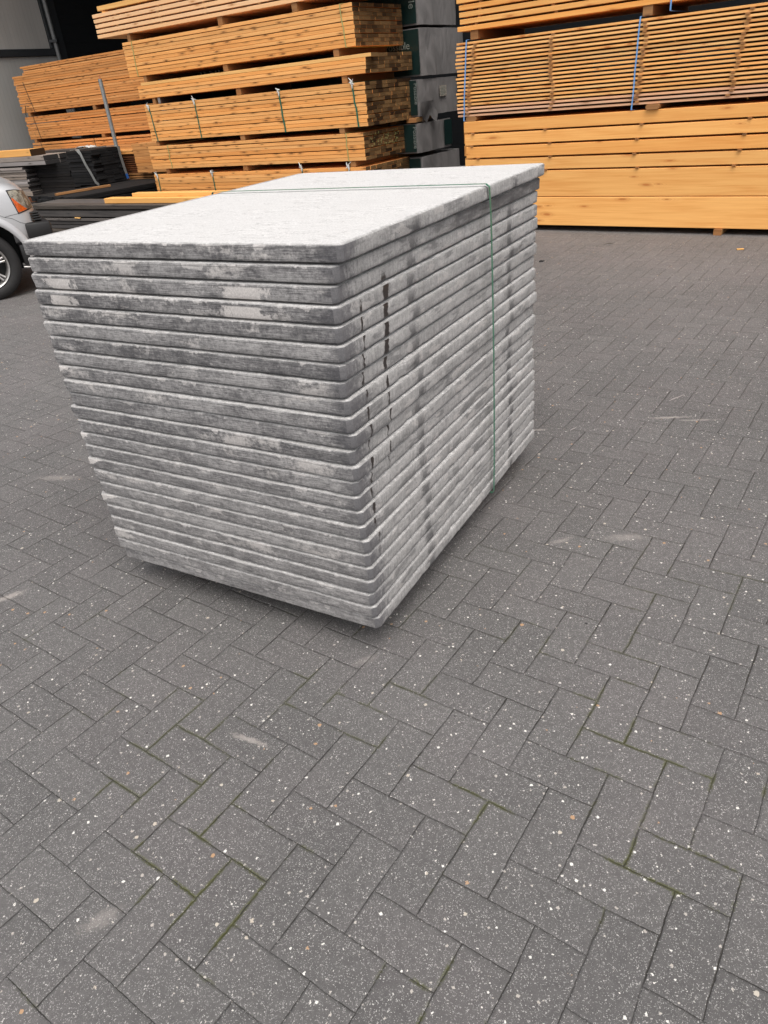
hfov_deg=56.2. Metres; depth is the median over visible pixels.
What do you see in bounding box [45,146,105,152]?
board pile
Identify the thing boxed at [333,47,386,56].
wooden bearer
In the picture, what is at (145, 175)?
timber pack
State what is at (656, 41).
timber pack
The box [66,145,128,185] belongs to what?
board pile
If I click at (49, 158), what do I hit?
board pile
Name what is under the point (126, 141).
timber pack
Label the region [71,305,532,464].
concrete slab
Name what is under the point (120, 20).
timber pack
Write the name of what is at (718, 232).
wooden bearer
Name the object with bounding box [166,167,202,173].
wooden bearer
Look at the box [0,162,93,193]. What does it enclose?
board pile
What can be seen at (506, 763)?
ground
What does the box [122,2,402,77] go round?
timber pack
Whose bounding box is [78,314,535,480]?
concrete slab
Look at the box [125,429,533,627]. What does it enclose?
concrete slab
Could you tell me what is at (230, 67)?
wooden bearer
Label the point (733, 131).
timber pack
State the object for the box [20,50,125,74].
timber pack
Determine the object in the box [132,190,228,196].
loose plank
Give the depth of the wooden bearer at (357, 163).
8.79 m
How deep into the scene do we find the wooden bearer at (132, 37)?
9.60 m
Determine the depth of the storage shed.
13.95 m
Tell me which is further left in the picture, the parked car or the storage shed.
the parked car
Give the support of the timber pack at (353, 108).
on the timber pack at (330, 146)
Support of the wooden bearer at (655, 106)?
on the timber pack at (733, 131)
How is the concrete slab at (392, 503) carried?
on the concrete slab at (376, 536)
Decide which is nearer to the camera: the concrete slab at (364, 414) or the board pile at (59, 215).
the concrete slab at (364, 414)
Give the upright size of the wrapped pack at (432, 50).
0.489 m
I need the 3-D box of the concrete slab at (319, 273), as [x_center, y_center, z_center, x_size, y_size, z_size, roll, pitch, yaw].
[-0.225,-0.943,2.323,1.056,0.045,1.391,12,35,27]
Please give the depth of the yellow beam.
12.95 m
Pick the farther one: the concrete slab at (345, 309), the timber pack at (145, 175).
the timber pack at (145, 175)
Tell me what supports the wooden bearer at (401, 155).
on the wrapped pack at (435, 158)
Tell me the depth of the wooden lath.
11.54 m
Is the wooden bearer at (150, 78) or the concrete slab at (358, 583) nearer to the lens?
the concrete slab at (358, 583)
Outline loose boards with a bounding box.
[120,148,135,153]
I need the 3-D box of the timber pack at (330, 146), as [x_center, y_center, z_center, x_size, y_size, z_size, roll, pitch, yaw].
[-1.497,-4.870,9.643,3.714,0.305,1.011,14,36,30]
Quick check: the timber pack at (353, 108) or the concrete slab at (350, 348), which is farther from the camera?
the timber pack at (353, 108)
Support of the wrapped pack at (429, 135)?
on the wooden bearer at (401, 155)
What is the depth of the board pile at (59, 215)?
10.14 m
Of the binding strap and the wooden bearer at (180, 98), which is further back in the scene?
the wooden bearer at (180, 98)
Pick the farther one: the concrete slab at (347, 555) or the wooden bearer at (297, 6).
the wooden bearer at (297, 6)
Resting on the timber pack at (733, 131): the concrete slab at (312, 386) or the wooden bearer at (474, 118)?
the wooden bearer at (474, 118)
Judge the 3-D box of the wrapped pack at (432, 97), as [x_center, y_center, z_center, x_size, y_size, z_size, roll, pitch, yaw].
[-1.171,-5.694,10.233,4.610,0.478,1.038,14,36,30]
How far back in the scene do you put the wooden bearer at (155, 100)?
9.74 m
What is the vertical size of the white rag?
0.043 m
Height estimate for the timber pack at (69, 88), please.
1.031 m
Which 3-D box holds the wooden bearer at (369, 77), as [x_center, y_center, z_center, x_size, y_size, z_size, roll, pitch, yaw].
[-0.176,-5.122,8.484,0.075,0.072,1.000,14,36,30]
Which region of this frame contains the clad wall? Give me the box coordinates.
[0,0,88,150]
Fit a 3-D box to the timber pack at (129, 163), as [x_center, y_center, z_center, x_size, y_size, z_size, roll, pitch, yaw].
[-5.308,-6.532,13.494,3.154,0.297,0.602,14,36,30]
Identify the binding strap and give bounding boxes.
[211,183,494,492]
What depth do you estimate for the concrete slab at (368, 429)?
2.02 m
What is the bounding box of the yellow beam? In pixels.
[0,148,45,157]
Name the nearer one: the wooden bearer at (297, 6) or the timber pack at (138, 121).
the wooden bearer at (297, 6)
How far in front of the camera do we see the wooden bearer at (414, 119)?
8.86 m
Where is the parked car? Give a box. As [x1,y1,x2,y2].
[0,177,52,299]
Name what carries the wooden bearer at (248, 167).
on the timber pack at (217, 178)
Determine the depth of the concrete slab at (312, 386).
1.94 m
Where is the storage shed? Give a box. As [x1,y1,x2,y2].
[53,0,767,164]
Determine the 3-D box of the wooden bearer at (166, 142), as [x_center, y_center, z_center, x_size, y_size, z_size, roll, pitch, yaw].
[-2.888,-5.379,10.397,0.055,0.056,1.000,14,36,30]
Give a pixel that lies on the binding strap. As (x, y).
(492, 287)
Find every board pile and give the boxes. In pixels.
[0,152,69,166]
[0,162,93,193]
[0,166,43,195]
[31,179,158,203]
[32,199,175,232]
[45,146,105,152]
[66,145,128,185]
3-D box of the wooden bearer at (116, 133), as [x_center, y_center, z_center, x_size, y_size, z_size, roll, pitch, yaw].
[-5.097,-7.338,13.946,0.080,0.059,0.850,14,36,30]
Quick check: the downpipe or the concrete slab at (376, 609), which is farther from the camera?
the downpipe
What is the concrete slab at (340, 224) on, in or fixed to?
on the concrete slab at (319, 273)
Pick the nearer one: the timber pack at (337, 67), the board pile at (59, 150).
the timber pack at (337, 67)
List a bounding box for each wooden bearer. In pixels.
[28,110,66,116]
[34,136,71,142]
[93,102,131,109]
[102,131,139,136]
[127,33,175,41]
[143,73,199,81]
[152,98,182,103]
[156,137,209,145]
[158,93,212,103]
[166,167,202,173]
[217,16,264,24]
[223,62,279,70]
[236,84,291,94]
[240,131,293,139]
[243,164,277,170]
[291,2,337,11]
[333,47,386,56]
[339,122,389,133]
[342,72,393,82]
[350,154,396,166]
[390,116,431,124]
[395,153,416,157]
[406,116,424,122]
[466,113,515,121]
[470,29,524,39]
[643,5,687,16]
[646,101,687,109]
[713,228,727,235]
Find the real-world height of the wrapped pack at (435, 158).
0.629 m
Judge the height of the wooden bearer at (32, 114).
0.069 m
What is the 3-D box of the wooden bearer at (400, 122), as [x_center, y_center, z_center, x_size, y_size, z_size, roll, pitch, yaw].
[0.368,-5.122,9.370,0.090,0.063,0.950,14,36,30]
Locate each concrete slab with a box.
[22,163,543,262]
[28,177,539,283]
[31,191,536,303]
[35,204,536,324]
[40,217,537,343]
[43,230,535,362]
[49,242,536,380]
[54,256,533,398]
[59,267,534,415]
[64,280,534,433]
[70,291,536,448]
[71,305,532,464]
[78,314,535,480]
[81,326,533,494]
[85,338,532,510]
[88,348,533,524]
[94,358,533,538]
[100,369,534,552]
[101,380,534,566]
[107,390,533,579]
[111,400,533,592]
[114,411,533,605]
[118,419,533,617]
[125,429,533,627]
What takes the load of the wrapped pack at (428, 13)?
on the wrapped pack at (432, 50)
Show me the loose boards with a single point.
(127, 151)
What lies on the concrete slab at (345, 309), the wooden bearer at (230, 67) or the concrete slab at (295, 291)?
the concrete slab at (295, 291)
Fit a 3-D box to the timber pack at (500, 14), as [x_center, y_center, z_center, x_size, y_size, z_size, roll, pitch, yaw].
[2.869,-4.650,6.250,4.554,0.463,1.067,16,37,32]
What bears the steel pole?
on the ground
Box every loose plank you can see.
[104,196,203,202]
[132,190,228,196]
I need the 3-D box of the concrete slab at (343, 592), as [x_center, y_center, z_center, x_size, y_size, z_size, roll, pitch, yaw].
[-0.152,-0.173,2.778,1.048,0.045,1.402,12,35,27]
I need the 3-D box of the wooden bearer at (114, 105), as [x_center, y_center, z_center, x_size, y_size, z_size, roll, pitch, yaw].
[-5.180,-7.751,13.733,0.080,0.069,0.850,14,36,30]
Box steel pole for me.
[98,75,117,145]
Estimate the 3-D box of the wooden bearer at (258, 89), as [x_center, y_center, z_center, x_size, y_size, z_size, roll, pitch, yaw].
[-1.542,-5.466,9.304,0.075,0.072,1.000,14,36,30]
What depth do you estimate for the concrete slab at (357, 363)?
1.92 m
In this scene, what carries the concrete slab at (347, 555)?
on the concrete slab at (374, 569)
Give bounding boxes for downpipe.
[42,0,82,137]
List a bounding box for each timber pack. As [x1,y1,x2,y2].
[12,59,151,134]
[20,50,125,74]
[25,103,163,139]
[32,132,151,149]
[92,0,367,38]
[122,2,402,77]
[122,154,137,172]
[127,172,164,179]
[131,141,166,172]
[138,51,411,98]
[144,78,412,140]
[148,126,404,168]
[154,157,409,191]
[455,2,767,120]
[456,0,730,31]
[464,96,767,170]
[533,164,767,228]
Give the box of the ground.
[0,165,767,1023]
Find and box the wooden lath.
[54,184,110,195]
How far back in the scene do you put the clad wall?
15.09 m
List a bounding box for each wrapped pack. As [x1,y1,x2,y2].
[162,76,457,123]
[164,27,462,103]
[201,118,451,153]
[361,0,455,29]
[405,148,459,168]
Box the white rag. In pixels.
[76,145,95,147]
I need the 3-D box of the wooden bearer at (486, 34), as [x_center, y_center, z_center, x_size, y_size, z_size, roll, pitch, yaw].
[1.196,-4.970,7.487,0.085,0.076,1.050,16,37,32]
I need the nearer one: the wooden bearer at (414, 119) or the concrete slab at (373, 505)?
the concrete slab at (373, 505)
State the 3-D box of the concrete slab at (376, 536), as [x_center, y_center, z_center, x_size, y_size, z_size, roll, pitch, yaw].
[-0.165,-0.326,2.686,1.052,0.045,1.393,12,35,27]
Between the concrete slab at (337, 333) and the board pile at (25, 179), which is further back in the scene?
the board pile at (25, 179)
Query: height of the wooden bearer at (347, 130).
0.056 m
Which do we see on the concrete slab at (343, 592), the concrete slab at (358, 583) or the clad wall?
the concrete slab at (358, 583)
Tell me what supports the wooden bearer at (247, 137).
on the timber pack at (330, 146)
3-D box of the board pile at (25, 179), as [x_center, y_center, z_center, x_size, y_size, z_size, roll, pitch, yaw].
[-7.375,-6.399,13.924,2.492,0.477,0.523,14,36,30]
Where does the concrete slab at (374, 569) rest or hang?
on the concrete slab at (358, 583)
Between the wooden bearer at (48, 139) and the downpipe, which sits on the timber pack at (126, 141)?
the wooden bearer at (48, 139)
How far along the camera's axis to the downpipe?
15.38 m
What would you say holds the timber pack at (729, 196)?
on the wooden bearer at (718, 232)
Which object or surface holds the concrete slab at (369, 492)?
on the concrete slab at (373, 505)
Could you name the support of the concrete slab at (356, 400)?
on the concrete slab at (364, 414)
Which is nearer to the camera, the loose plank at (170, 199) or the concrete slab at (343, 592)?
the concrete slab at (343, 592)
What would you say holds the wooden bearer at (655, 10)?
on the timber pack at (656, 41)
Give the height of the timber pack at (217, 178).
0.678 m
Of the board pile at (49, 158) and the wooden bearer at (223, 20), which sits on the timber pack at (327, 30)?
the wooden bearer at (223, 20)
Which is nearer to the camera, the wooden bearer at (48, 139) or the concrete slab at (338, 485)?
the concrete slab at (338, 485)
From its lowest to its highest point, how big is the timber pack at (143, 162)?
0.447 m
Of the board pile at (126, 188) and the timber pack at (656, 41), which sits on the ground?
the board pile at (126, 188)

